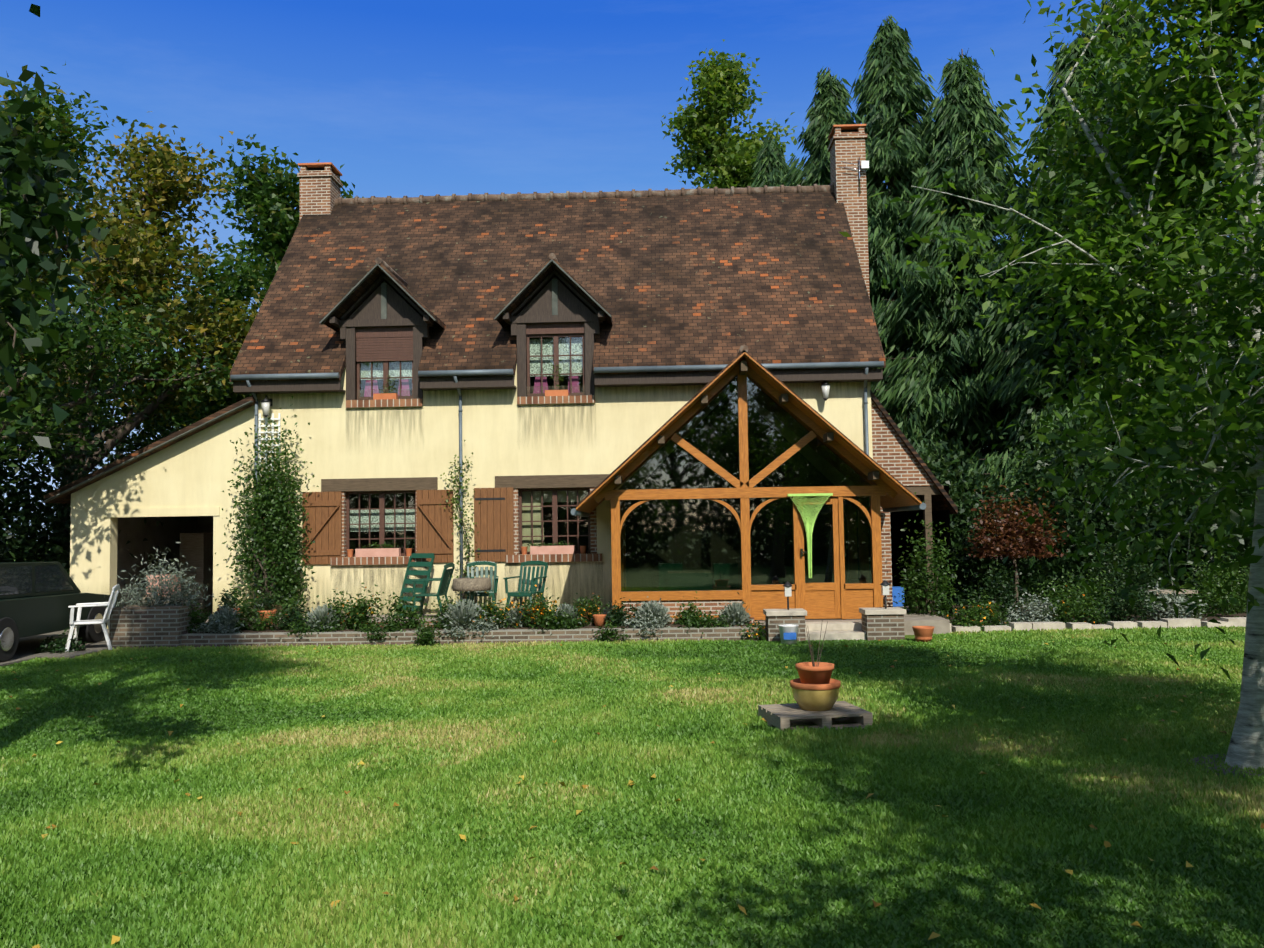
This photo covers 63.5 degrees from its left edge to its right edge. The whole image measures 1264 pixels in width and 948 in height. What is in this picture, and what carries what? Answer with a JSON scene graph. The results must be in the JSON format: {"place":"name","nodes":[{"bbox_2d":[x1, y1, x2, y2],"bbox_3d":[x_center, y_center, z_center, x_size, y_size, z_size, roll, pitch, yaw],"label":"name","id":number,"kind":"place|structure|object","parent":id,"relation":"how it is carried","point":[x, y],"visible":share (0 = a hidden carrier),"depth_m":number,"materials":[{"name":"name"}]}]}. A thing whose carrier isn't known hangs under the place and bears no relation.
{"place":"outdoors","nodes":[
{"label":"outdoors","id":0,"kind":"place"},
{"bbox_2d":[0,69,142,447],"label":"overhang twig","id":1,"kind":"object","parent":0,"point":[29,238],"depth_m":5.15,"materials":[{"name":"plant"}]},
{"bbox_2d":[43,277,185,466],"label":"tree","id":2,"kind":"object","parent":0,"point":[152,313],"depth_m":62.00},
{"bbox_2d":[171,236,272,424],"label":"tree","id":3,"kind":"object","parent":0,"point":[248,258],"depth_m":53.42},
{"bbox_2d":[0,606,949,665],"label":"patio pavement","id":4,"kind":"structure","parent":0,"point":[26,648],"depth_m":15.66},
{"bbox_2d":[0,562,118,661],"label":"car","id":5,"kind":"object","parent":4,"relation":"on","point":[37,598],"visible":0.77,"depth_m":14.66,"materials":[{"name":"black paint"}]},
{"bbox_2d":[65,585,119,651],"bbox_3d":[-7.981,2.127,15.137,0.660,0.944,0.605,0,-3,-18],"label":"white chair","id":6,"kind":"object","parent":4,"relation":"on","point":[110,604],"visible":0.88,"depth_m":14.99,"materials":[{"name":"white plastic"}]},
{"bbox_2d":[215,396,318,604],"bbox_3d":[-6.569,0.376,18.330,1.886,3.990,0.530,-1,-3,2],"label":"climbing plant","id":7,"kind":"object","parent":4,"relation":"on","point":[281,516],"depth_m":18.25,"materials":[{"name":"plant"}]},
{"bbox_2d":[216,608,605,626],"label":"flower pots","id":8,"kind":"object","parent":4,"relation":"on","point":[599,619],"visible":0.29,"depth_m":15.51,"materials":[{"name":"ceramic"}]},
{"bbox_2d":[215,584,242,610],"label":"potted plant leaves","id":9,"kind":"object","parent":8,"relation":"on","point":[227,600],"visible":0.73,"depth_m":16.17,"materials":[{"name":"green plant"}]},
{"bbox_2d":[253,587,277,612],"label":"potted plant leaves","id":10,"kind":"object","parent":8,"relation":"on","point":[267,602],"visible":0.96,"depth_m":16.49,"materials":[{"name":"green plant"}]},
{"bbox_2d":[395,553,434,616],"bbox_3d":[-3.832,1.976,18.043,0.535,1.139,0.467,-2,-3,27],"label":"folded lounger","id":11,"kind":"object","parent":4,"relation":"on","point":[427,573],"visible":0.6,"depth_m":18.11,"materials":[{"name":"green plastic"}]},
{"bbox_2d":[410,563,454,618],"bbox_3d":[-3.404,1.994,17.433,0.660,0.944,0.605,-1,-3,7],"label":"green chair","id":12,"kind":"object","parent":4,"relation":"on","point":[445,579],"visible":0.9,"depth_m":17.32,"materials":[{"name":"green plastic"}]},
{"bbox_2d":[440,440,480,602],"bbox_3d":[-3.087,1.109,18.236,0.750,3.460,0.329,-1,-3,2],"label":"climbing plant","id":13,"kind":"object","parent":4,"relation":"on","point":[456,501],"depth_m":18.32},
{"bbox_2d":[452,577,491,603],"bbox_3d":[-2.694,2.096,17.207,0.664,0.715,0.664,-1,-3,2],"label":"garden table","id":14,"kind":"object","parent":4,"relation":"on","point":[471,584],"visible":0.71,"depth_m":16.96,"materials":[{"name":"stone"}]},
{"bbox_2d":[464,561,498,610],"bbox_3d":[-2.630,2.004,17.846,0.605,0.944,0.660,-1,-3,-6],"label":"green chair","id":15,"kind":"object","parent":4,"relation":"on","point":[492,591],"visible":0.58,"depth_m":18.10,"materials":[{"name":"green plastic"}]},
{"bbox_2d":[503,561,547,612],"bbox_3d":[-1.821,1.979,17.618,0.605,0.944,0.660,-2,-3,22],"label":"green chair","id":16,"kind":"object","parent":4,"relation":"on","point":[533,589],"visible":0.92,"depth_m":17.80,"materials":[{"name":"green plastic"}]},
{"bbox_2d":[230,361,883,616],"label":"gutters and pipes","id":17,"kind":"object","parent":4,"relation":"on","point":[459,384],"visible":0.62,"depth_m":18.18,"materials":[{"name":"grey metal"}]},
{"bbox_2d":[594,360,897,619],"bbox_3d":[1.805,0.297,16.990,4.824,4.112,2.630,-1,-3,2],"label":"timber conservatory frame","id":18,"kind":"object","parent":4,"relation":"on","point":[838,597],"visible":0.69,"depth_m":16.06,"materials":[{"name":"wood"}]},
{"bbox_2d":[618,378,872,591],"bbox_3d":[1.809,0.158,17.173,4.090,3.450,2.000,-1,-3,2],"label":"window glass","id":19,"kind":"object","parent":18,"relation":"in","point":[680,544],"visible":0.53,"depth_m":16.18,"materials":[{"name":"glass"}]},
{"bbox_2d":[571,345,925,516],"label":"gable roof","id":20,"kind":"structure","parent":18,"relation":"on","point":[904,499],"depth_m":15.74,"materials":[{"name":"wood"}]},
{"bbox_2d":[787,493,832,577],"bbox_3d":[2.800,0.967,15.983,0.700,1.325,0.070,-1,-3,2],"label":"hanging decoration","id":21,"kind":"object","parent":18,"relation":"attached to","point":[808,523],"visible":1,"depth_m":15.98},
{"bbox_2d":[0,542,1263,947],"bbox_3d":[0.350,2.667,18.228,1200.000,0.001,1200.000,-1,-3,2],"label":"ground","id":22,"kind":"structure","parent":0,"point":[778,846],"depth_m":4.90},
{"bbox_2d":[0,410,81,559],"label":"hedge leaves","id":23,"kind":"object","parent":22,"relation":"on","point":[79,462],"visible":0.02,"depth_m":23.39,"materials":[{"name":"green plant"}]},
{"bbox_2d":[35,628,86,653],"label":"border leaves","id":24,"kind":"object","parent":22,"relation":"on","point":[59,647],"visible":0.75,"depth_m":14.87,"materials":[{"name":"green plant"}]},
{"bbox_2d":[0,307,163,600],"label":"hedge leaves","id":25,"kind":"object","parent":22,"relation":"on","point":[27,536],"visible":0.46,"depth_m":20.56,"materials":[{"name":"green plant"}]},
{"bbox_2d":[0,249,206,458],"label":"tree","id":26,"kind":"object","parent":22,"relation":"on","point":[146,430],"depth_m":29.38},
{"bbox_2d":[0,62,256,488],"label":"tree","id":27,"kind":"object","parent":22,"relation":"on","point":[59,120],"depth_m":17.61,"materials":[{"name":"plant"}]},
{"bbox_2d":[0,84,265,567],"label":"tree","id":28,"kind":"object","parent":22,"relation":"on","point":[141,253],"depth_m":24.29,"materials":[{"name":"plant"}]},
{"bbox_2d":[42,395,254,628],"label":"garage","id":29,"kind":"structure","parent":22,"relation":"on","point":[176,483],"depth_m":18.68,"materials":[{"name":"paint"}]},
{"bbox_2d":[57,313,251,482],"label":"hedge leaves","id":30,"kind":"object","parent":22,"relation":"on","point":[150,432],"visible":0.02,"depth_m":25.15,"materials":[{"name":"green plant"}]},
{"bbox_2d":[161,134,363,429],"bbox_3d":[-11.365,-3.252,32.076,9.211,13.725,9.061,-1,-3,2],"label":"tree","id":31,"kind":"object","parent":22,"relation":"on","point":[267,197],"depth_m":30.87,"materials":[{"name":"plant"}]},
{"bbox_2d":[412,613,440,645],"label":"planter shrub","id":32,"kind":"object","parent":22,"relation":"on","point":[428,637],"depth_m":15.07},
{"bbox_2d":[257,337,872,615],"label":"house walls","id":33,"kind":"structure","parent":22,"relation":"on","point":[626,427],"depth_m":18.48,"materials":[{"name":"paint"}]},
{"bbox_2d":[258,413,280,593],"bbox_3d":[-6.581,0.572,18.534,0.396,3.366,0.030,-1,-3,2],"label":"trellis","id":34,"kind":"object","parent":33,"relation":"attached to","point":[272,425],"visible":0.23,"depth_m":18.59,"materials":[{"name":"white"}]},
{"bbox_2d":[319,257,445,407],"bbox_3d":[-4.501,-2.513,19.237,2.098,2.665,2.069,-1,-3,2],"label":"dormer","id":35,"kind":"object","parent":33,"relation":"on","point":[377,320],"visible":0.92,"depth_m":18.67,"materials":[{"name":"wood"}]},
{"bbox_2d":[302,474,608,564],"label":"ground floor windows","id":36,"kind":"structure","parent":33,"relation":"attached to","point":[428,519],"depth_m":18.44,"materials":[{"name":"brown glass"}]},
{"bbox_2d":[101,382,870,613],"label":"wall stains","id":37,"kind":"object","parent":33,"relation":"attached to","point":[500,516],"depth_m":18.43,"materials":[{"name":"white"}]},
{"bbox_2d":[261,381,829,416],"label":"wall lanterns","id":38,"kind":"object","parent":33,"relation":"attached to","point":[266,403],"depth_m":18.40,"materials":[{"name":"white metal"}]},
{"bbox_2d":[494,253,612,404],"bbox_3d":[-1.373,-2.568,19.137,2.098,2.665,2.069,-1,-3,2],"label":"dormer","id":39,"kind":"object","parent":33,"relation":"attached to","point":[553,297],"visible":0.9,"depth_m":18.57,"materials":[{"name":"wood"}]},
{"bbox_2d":[230,192,885,381],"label":"roof","id":40,"kind":"structure","parent":33,"relation":"on","point":[722,279],"depth_m":20.19,"materials":[{"name":"tile"}]},
{"bbox_2d":[297,162,342,219],"bbox_3d":[-6.900,-5.685,22.622,0.760,2.180,0.780,-1,-3,2],"label":"chimney","id":41,"kind":"object","parent":40,"relation":"on","point":[321,185],"visible":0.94,"depth_m":22.30,"materials":[{"name":"brick"}]},
{"bbox_2d":[334,184,833,204],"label":"ridge tiles","id":42,"kind":"object","parent":40,"relation":"on","point":[633,193],"visible":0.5,"depth_m":22.36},
{"bbox_2d":[828,124,869,298],"bbox_3d":[4.720,-5.341,22.171,0.720,4.280,0.780,-1,-3,2],"label":"chimney","id":43,"kind":"object","parent":40,"relation":"attached to","point":[847,143],"visible":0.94,"depth_m":21.88,"materials":[{"name":"brick"}]},
{"bbox_2d":[841,157,868,193],"bbox_3d":[4.760,-6.374,21.790,0.603,0.800,0.092,-1,-3,2],"label":"antenna","id":44,"kind":"object","parent":43,"relation":"attached to","point":[864,165],"visible":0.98,"depth_m":21.77,"materials":[{"name":"silver metal"}]},
{"bbox_2d":[592,618,629,641],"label":"planter shrub","id":45,"kind":"object","parent":22,"relation":"on","point":[607,633],"depth_m":15.08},
{"bbox_2d":[9,637,1263,947],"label":"fallen leaves","id":46,"kind":"object","parent":22,"relation":"on","point":[619,937],"visible":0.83,"depth_m":6.01,"materials":[{"name":"brown plant"}]},
{"bbox_2d":[110,603,1246,647],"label":"planter wall","id":47,"kind":"structure","parent":22,"relation":"on","point":[136,625],"depth_m":15.35,"materials":[{"name":"brick"}]},
{"bbox_2d":[104,542,220,606],"bbox_3d":[-7.383,1.592,15.926,1.772,1.062,1.222,-1,-3,2],"label":"rosemary bush","id":48,"kind":"object","parent":47,"relation":"on","point":[154,596],"depth_m":15.87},
{"bbox_2d":[184,596,213,633],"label":"shrub","id":49,"kind":"object","parent":47,"relation":"on","point":[195,620],"depth_m":15.73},
{"bbox_2d":[190,612,243,638],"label":"planter leaves","id":50,"kind":"object","parent":47,"relation":"on","point":[222,629],"visible":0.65,"depth_m":15.53,"materials":[{"name":"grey plant"}]},
{"bbox_2d":[202,604,242,630],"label":"shrub","id":51,"kind":"object","parent":47,"relation":"on","point":[232,619],"visible":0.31,"depth_m":15.74,"materials":[{"name":"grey plant"}]},
{"bbox_2d":[230,594,271,632],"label":"shrub","id":52,"kind":"object","parent":47,"relation":"on","point":[245,609],"depth_m":15.71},
{"bbox_2d":[252,607,290,630],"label":"planter shrub","id":53,"kind":"object","parent":47,"relation":"on","point":[271,618],"depth_m":15.67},
{"bbox_2d":[275,600,310,629],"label":"shrub","id":54,"kind":"object","parent":47,"relation":"on","point":[293,613],"depth_m":15.68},
{"bbox_2d":[279,612,337,638],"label":"planter leaves","id":55,"kind":"object","parent":47,"relation":"on","point":[297,630],"visible":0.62,"depth_m":15.46,"materials":[{"name":"green plant"}]},
{"bbox_2d":[298,600,350,630],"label":"shrub","id":56,"kind":"object","parent":47,"relation":"on","point":[318,612],"visible":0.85,"depth_m":15.61,"materials":[{"name":"grey plant"}]},
{"bbox_2d":[322,588,369,631],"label":"shrub","id":57,"kind":"object","parent":47,"relation":"on","point":[340,603],"depth_m":15.68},
{"bbox_2d":[342,582,389,629],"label":"planter shrub","id":58,"kind":"object","parent":47,"relation":"on","point":[362,607],"depth_m":15.66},
{"bbox_2d":[353,606,410,638],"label":"planter leaves","id":59,"kind":"object","parent":47,"relation":"on","point":[374,629],"visible":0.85,"depth_m":15.37,"materials":[{"name":"green plant"}]},
{"bbox_2d":[379,591,426,629],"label":"planter shrub","id":60,"kind":"object","parent":47,"relation":"on","point":[406,612],"depth_m":15.63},
{"bbox_2d":[431,596,459,628],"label":"shrub","id":61,"kind":"object","parent":47,"relation":"on","point":[443,609],"depth_m":15.57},
{"bbox_2d":[433,592,488,629],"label":"lavender","id":62,"kind":"object","parent":47,"relation":"on","point":[462,610],"visible":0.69,"depth_m":15.54,"materials":[{"name":"grey plant"}]},
{"bbox_2d":[440,609,504,637],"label":"planter leaves","id":63,"kind":"object","parent":47,"relation":"on","point":[488,628],"visible":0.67,"depth_m":15.31,"materials":[{"name":"grey plant"}]},
{"bbox_2d":[471,590,512,628],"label":"shrub","id":64,"kind":"object","parent":47,"relation":"on","point":[496,614],"depth_m":15.56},
{"bbox_2d":[496,606,534,627],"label":"shrub","id":65,"kind":"object","parent":47,"relation":"on","point":[513,621],"visible":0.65,"depth_m":15.55,"materials":[{"name":"grey plant"}]},
{"bbox_2d":[500,585,565,627],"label":"planter shrub","id":66,"kind":"object","parent":47,"relation":"on","point":[538,604],"depth_m":15.46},
{"bbox_2d":[528,608,586,635],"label":"planter leaves","id":67,"kind":"object","parent":47,"relation":"on","point":[554,625],"visible":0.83,"depth_m":15.34,"materials":[{"name":"green plant"}]},
{"bbox_2d":[548,603,584,626],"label":"shrub","id":68,"kind":"object","parent":47,"relation":"on","point":[569,609],"visible":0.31,"depth_m":15.53,"materials":[{"name":"green plant"}]},
{"bbox_2d":[571,593,607,627],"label":"flowering plant","id":69,"kind":"object","parent":47,"relation":"on","point":[588,615],"depth_m":15.60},
{"bbox_2d":[604,597,644,627],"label":"shrub","id":70,"kind":"object","parent":47,"relation":"on","point":[613,614],"depth_m":15.52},
{"bbox_2d":[623,610,670,635],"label":"planter leaves","id":71,"kind":"object","parent":47,"relation":"on","point":[644,621],"visible":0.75,"depth_m":15.29,"materials":[{"name":"grey plant"}]},
{"bbox_2d":[630,596,675,625],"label":"shrub","id":72,"kind":"object","parent":47,"relation":"on","point":[655,607],"visible":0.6,"depth_m":15.53,"materials":[{"name":"grey plant"}]},
{"bbox_2d":[671,590,714,625],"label":"shrub","id":73,"kind":"object","parent":47,"relation":"on","point":[690,611],"depth_m":15.53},
{"bbox_2d":[677,610,737,634],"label":"planter leaves","id":74,"kind":"object","parent":47,"relation":"on","point":[705,621],"visible":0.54,"depth_m":15.29,"materials":[{"name":"green plant"}]},
{"bbox_2d":[714,592,751,624],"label":"shrub","id":75,"kind":"object","parent":47,"relation":"on","point":[737,613],"visible":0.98,"depth_m":15.46,"materials":[{"name":"grey plant"}]},
{"bbox_2d":[892,492,964,621],"bbox_3d":[4.875,1.421,16.857,1.184,2.271,1.321,-1,-3,2],"label":"shrub by porch","id":76,"kind":"object","parent":47,"relation":"on","point":[940,590],"depth_m":16.79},
{"bbox_2d":[943,608,991,629],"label":"bed plant","id":77,"kind":"object","parent":47,"relation":"on","point":[967,621],"depth_m":16.00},
{"bbox_2d":[957,592,1020,625],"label":"bed plant","id":78,"kind":"object","parent":47,"relation":"on","point":[989,620],"depth_m":16.26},
{"bbox_2d":[992,588,1064,625],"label":"bed plant","id":79,"kind":"object","parent":47,"relation":"on","point":[1033,613],"depth_m":16.54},
{"bbox_2d":[1080,530,1172,614],"bbox_3d":[8.964,1.795,18.557,1.819,1.562,1.419,-1,-3,2],"label":"bush","id":80,"kind":"object","parent":47,"relation":"on","point":[1119,577],"depth_m":18.46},
{"bbox_2d":[1165,572,1246,618],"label":"bed plant","id":81,"kind":"object","parent":47,"relation":"on","point":[1227,596],"depth_m":17.60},
{"bbox_2d":[1182,549,1249,614],"bbox_3d":[10.817,1.903,18.610,1.927,1.312,1.335,2,-4,-42],"label":"bed plant","id":82,"kind":"object","parent":47,"relation":"on","point":[1226,577],"depth_m":18.40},
{"bbox_2d":[661,39,797,188],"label":"light tree","id":83,"kind":"object","parent":22,"relation":"on","point":[734,157],"depth_m":44.95,"materials":[{"name":"plant"}]},
{"bbox_2d":[737,616,766,640],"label":"flowering plant","id":84,"kind":"object","parent":22,"relation":"on","point":[760,629],"depth_m":15.13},
{"bbox_2d":[749,135,795,186],"bbox_3d":[5.108,-4.538,38.496,7.532,16.840,8.030,-1,-3,2],"label":"spruce","id":85,"kind":"object","parent":22,"relation":"on","point":[770,157],"depth_m":38.58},
{"bbox_2d":[778,624,798,644],"bbox_3d":[2.252,2.309,14.678,0.300,0.270,0.300,-1,-3,2],"label":"bucket","id":86,"kind":"object","parent":22,"relation":"on","point":[788,634],"visible":0.83,"depth_m":14.56,"materials":[{"name":"white plastic"}]},
{"bbox_2d":[758,620,872,731],"bbox_3d":[1.552,1.697,8.772,0.800,0.877,0.620,0,-3,-10],"label":"pallet with pots","id":87,"kind":"object","parent":22,"relation":"on","point":[815,687],"visible":0.98,"depth_m":8.63,"materials":[{"name":"grey wood"}]},
{"bbox_2d":[763,580,905,641],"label":"entrance steps","id":88,"kind":"structure","parent":22,"relation":"on","point":[883,623],"depth_m":14.99,"materials":[{"name":"brick"}]},
{"bbox_2d":[782,66,913,412],"bbox_3d":[7.014,-5.249,35.592,9.402,18.125,8.713,-1,-3,2],"label":"spruce","id":89,"kind":"object","parent":22,"relation":"on","point":[830,89],"depth_m":35.41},
{"bbox_2d":[870,390,957,615],"bbox_3d":[5.105,0.625,20.185,1.490,4.140,4.000,-1,-3,2],"label":"lean to","id":90,"kind":"object","parent":22,"relation":"on","point":[897,457],"visible":0.31,"depth_m":18.36,"materials":[{"name":"brick"}]},
{"bbox_2d":[912,626,933,642],"bbox_3d":[4.183,2.304,14.665,0.320,0.220,0.320,-1,-3,2],"label":"terracotta pot","id":91,"kind":"object","parent":22,"relation":"on","point":[922,633],"depth_m":14.56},
{"bbox_2d":[891,402,1031,603],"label":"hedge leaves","id":92,"kind":"object","parent":22,"relation":"on","point":[959,538],"visible":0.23,"depth_m":21.98,"materials":[{"name":"green plant"}]},
{"bbox_2d":[950,555,1033,621],"bbox_3d":[6.075,1.982,17.508,1.584,1.178,1.173,-1,-3,2],"label":"bed plant","id":93,"kind":"object","parent":22,"relation":"on","point":[1007,597],"depth_m":17.42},
{"bbox_2d":[871,48,1115,582],"bbox_3d":[10.334,-4.949,30.578,8.432,16.230,8.875,-1,-3,2],"label":"spruce","id":94,"kind":"object","parent":22,"relation":"on","point":[957,109],"depth_m":30.01,"materials":[{"name":"plant"}]},
{"bbox_2d":[964,476,1068,605],"bbox_3d":[7.758,1.341,20.627,2.017,2.684,2.320,-1,-3,2],"label":"red maple","id":95,"kind":"object","parent":22,"relation":"on","point":[1039,541],"depth_m":20.53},
{"bbox_2d":[839,0,1263,768],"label":"tree","id":96,"kind":"object","parent":22,"relation":"on","point":[1161,404],"depth_m":7.07,"materials":[{"name":"plant"}]},
{"bbox_2d":[955,341,1178,603],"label":"hedge leaves","id":97,"kind":"object","parent":22,"relation":"on","point":[1075,526],"visible":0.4,"depth_m":21.65,"materials":[{"name":"green plant"}]},
{"bbox_2d":[1027,570,1120,619],"bbox_3d":[7.745,2.071,17.770,1.663,1.003,1.330,-1,-3,2],"label":"bed plant","id":98,"kind":"object","parent":22,"relation":"on","point":[1085,592],"depth_m":17.71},
{"bbox_2d":[1038,576,1114,624],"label":"bed plant","id":99,"kind":"object","parent":22,"relation":"on","point":[1070,610],"depth_m":16.61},
{"bbox_2d":[952,18,1255,592],"bbox_3d":[12.405,-4.616,27.593,8.302,16.049,8.609,-1,-3,2],"label":"spruce","id":100,"kind":"object","parent":22,"relation":"on","point":[1012,385],"depth_m":27.00,"materials":[{"name":"plant"}]},
{"bbox_2d":[1082,581,1167,622],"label":"bed plant","id":101,"kind":"object","parent":22,"relation":"on","point":[1117,604],"depth_m":16.85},
{"bbox_2d":[1006,43,1261,576],"bbox_3d":[13.419,-4.212,24.346,8.654,14.028,10.663,-1,-3,2],"label":"tree","id":102,"kind":"object","parent":22,"relation":"on","point":[1040,336],"depth_m":24.67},
{"bbox_2d":[1075,0,1256,541],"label":"spruce","id":103,"kind":"object","parent":22,"relation":"on","point":[1117,42],"depth_m":31.22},
{"bbox_2d":[1146,589,1197,615],"bbox_3d":[9.437,2.268,17.850,0.700,0.470,0.400,-1,-3,2],"label":"garden bench","id":104,"kind":"object","parent":22,"relation":"on","point":[1190,592],"visible":0.31,"depth_m":17.67,"materials":[{"name":"white wood"}]},
{"bbox_2d":[1140,578,1207,620],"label":"bed plant","id":105,"kind":"object","parent":22,"relation":"on","point":[1169,609],"depth_m":17.16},
{"bbox_2d":[1112,420,1255,601],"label":"hedge leaves","id":106,"kind":"object","parent":22,"relation":"on","point":[1190,509],"visible":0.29,"depth_m":20.47,"materials":[{"name":"green plant"}]},
{"bbox_2d":[1182,754,1263,777],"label":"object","id":107,"kind":"structure","parent":22,"relation":"on","point":[1215,766],"depth_m":6.88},
{"bbox_2d":[0,0,1263,540],"label":"sky","id":108,"kind":"structure","parent":0,"point":[414,98],"materials":[{"name":"blue"}]},
{"bbox_2d":[843,15,1017,586],"bbox_3d":[8.253,-5.262,32.565,10.934,18.865,11.054,-1,-3,2],"label":"spruce","id":109,"kind":"object","parent":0,"point":[880,69],"depth_m":31.26,"materials":[{"name":"plant"}]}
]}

